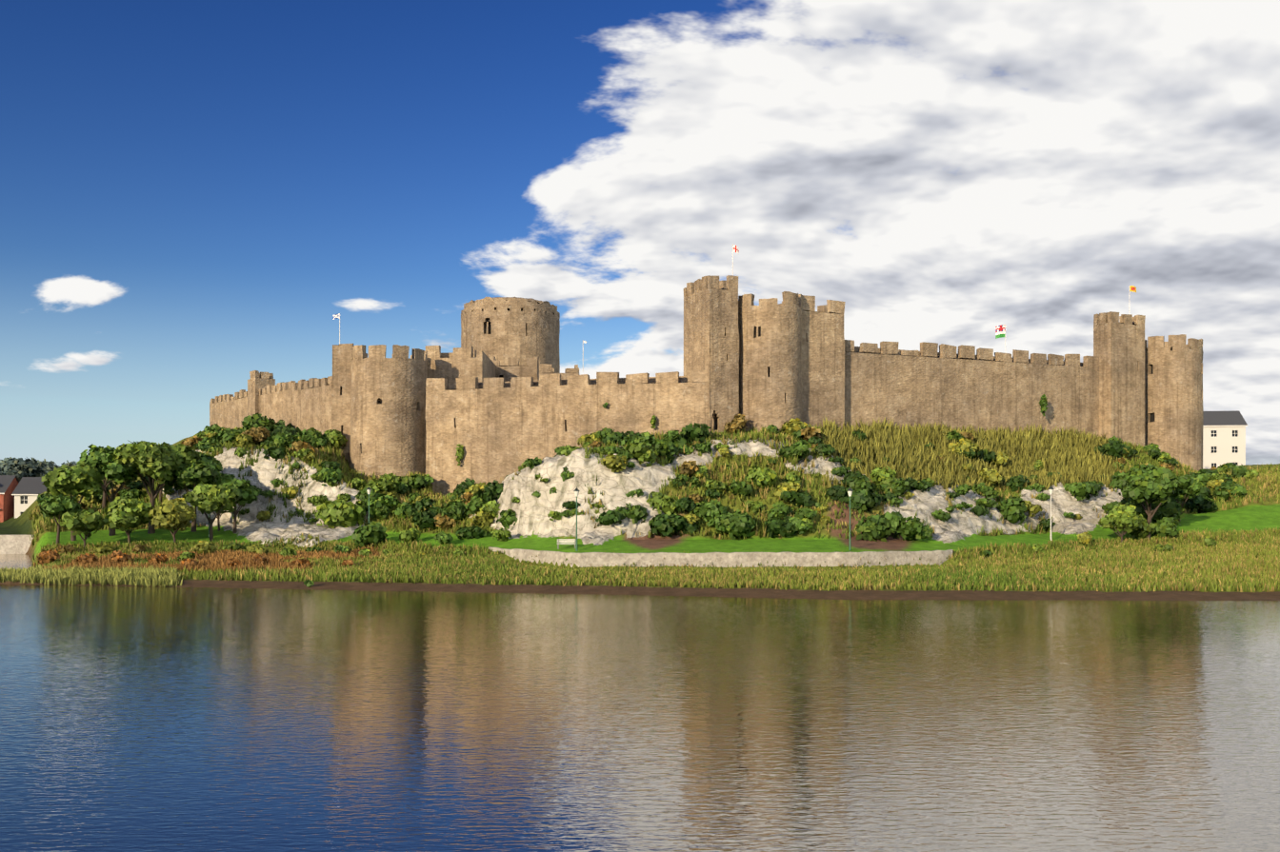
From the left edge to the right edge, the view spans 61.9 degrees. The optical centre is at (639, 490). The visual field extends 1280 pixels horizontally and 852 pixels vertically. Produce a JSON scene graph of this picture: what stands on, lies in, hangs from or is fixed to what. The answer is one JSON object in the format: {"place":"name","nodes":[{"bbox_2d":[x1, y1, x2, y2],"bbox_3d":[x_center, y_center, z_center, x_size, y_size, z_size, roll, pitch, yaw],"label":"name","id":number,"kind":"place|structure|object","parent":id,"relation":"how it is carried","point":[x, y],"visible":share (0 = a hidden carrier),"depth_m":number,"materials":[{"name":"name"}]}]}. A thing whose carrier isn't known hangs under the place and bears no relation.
{"place":"outdoors","nodes":[
{"label":"outdoors","id":0,"kind":"place"},
{"bbox_2d":[0,475,50,522],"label":"house","id":1,"kind":"structure","parent":0,"point":[27,491],"depth_m":175.72,"materials":[{"name":"grey tile"}]},
{"bbox_2d":[0,554,1279,851],"bbox_3d":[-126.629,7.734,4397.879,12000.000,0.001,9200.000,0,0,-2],"label":"water","id":2,"kind":"structure","parent":0,"point":[190,720],"depth_m":35.39,"materials":[{"name":"blue liquid"}]},
{"bbox_2d":[0,427,1279,600],"bbox_3d":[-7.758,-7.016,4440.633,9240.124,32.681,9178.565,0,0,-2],"label":"terrain","id":3,"kind":"structure","parent":0,"point":[534,528],"depth_m":107.94,"materials":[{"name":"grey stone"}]},
{"bbox_2d":[0,535,33,554],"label":"quay wall","id":4,"kind":"structure","parent":3,"relation":"on","point":[14,544],"depth_m":128.96,"materials":[{"name":"stone"}]},
{"bbox_2d":[366,485,371,522],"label":"lamp post","id":5,"kind":"object","parent":3,"relation":"on","point":[369,489],"visible":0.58,"depth_m":115.64,"materials":[{"name":"green"}]},
{"bbox_2d":[556,539,575,549],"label":"bench","id":6,"kind":"object","parent":3,"relation":"on","point":[569,542],"visible":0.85,"depth_m":98.18,"materials":[{"name":"grey wood"}]},
{"bbox_2d":[573,486,579,551],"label":"lamp post","id":7,"kind":"object","parent":3,"relation":"on","point":[576,490],"visible":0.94,"depth_m":96.31,"materials":[{"name":"green metal"}]},
{"bbox_2d":[53,469,1190,548],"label":"tree trunks","id":8,"kind":"object","parent":3,"relation":"on","point":[153,494],"visible":0.42,"depth_m":118.74,"materials":[{"name":"brown plant"}]},
{"bbox_2d":[0,394,1259,587],"bbox_3d":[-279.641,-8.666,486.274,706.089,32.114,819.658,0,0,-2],"label":"shrubs","id":9,"kind":"object","parent":3,"relation":"on","point":[225,486],"visible":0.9,"depth_m":114.46,"materials":[{"name":"green plant"}]},
{"bbox_2d":[0,416,1279,592],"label":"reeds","id":10,"kind":"object","parent":3,"relation":"on","point":[1179,567],"depth_m":102.77,"materials":[{"name":"green plant"}]},
{"bbox_2d":[209,275,1203,497],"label":"castle","id":11,"kind":"structure","parent":3,"relation":"on","point":[497,395],"depth_m":130.82,"materials":[{"name":"stone"}]},
{"bbox_2d":[332,313,339,343],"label":"flag","id":12,"kind":"object","parent":11,"relation":"attached to","point":[335,316],"visible":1,"depth_m":136.11,"materials":[{"name":"white fabric"}]},
{"bbox_2d":[582,340,586,371],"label":"flag","id":13,"kind":"object","parent":11,"relation":"attached to","point":[583,352],"visible":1,"depth_m":149.51,"materials":[{"name":"white fabric"}]},
{"bbox_2d":[732,244,739,275],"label":"flag","id":14,"kind":"object","parent":11,"relation":"attached to","point":[735,249],"visible":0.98,"depth_m":123.04,"materials":[{"name":"white fabric"}]},
{"bbox_2d":[995,324,1005,339],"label":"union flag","id":15,"kind":"object","parent":11,"relation":"on","point":[1002,330],"visible":0.98,"depth_m":141.67,"materials":[{"name":"multicoloured fabric"}]},
{"bbox_2d":[1129,285,1136,292],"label":"flag","id":16,"kind":"object","parent":11,"relation":"attached to","point":[1132,289],"visible":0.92,"depth_m":148.76,"materials":[{"name":"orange fabric"}]},
{"bbox_2d":[488,546,952,567],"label":"retaining wall","id":17,"kind":"structure","parent":3,"relation":"on","point":[750,559],"depth_m":94.39,"materials":[{"name":"beige stone"}]},
{"bbox_2d":[846,486,853,550],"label":"lamp post","id":18,"kind":"object","parent":3,"relation":"on","point":[850,490],"visible":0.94,"depth_m":97.04,"materials":[{"name":"green"}]},
{"bbox_2d":[1047,485,1054,540],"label":"lamp post","id":19,"kind":"object","parent":3,"relation":"on","point":[1050,489],"visible":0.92,"depth_m":111.33,"materials":[{"name":"grey"}]},
{"bbox_2d":[1051,517,1101,532],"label":"footpath","id":20,"kind":"structure","parent":3,"relation":"on","point":[1055,528],"depth_m":118.85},
{"bbox_2d":[1202,410,1247,469],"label":"house","id":21,"kind":"structure","parent":3,"relation":"on","point":[1224,437],"depth_m":216.98,"materials":[{"name":"white paint"}]},
{"bbox_2d":[0,0,1279,466],"label":"sky","id":22,"kind":"structure","parent":0,"point":[192,192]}
]}

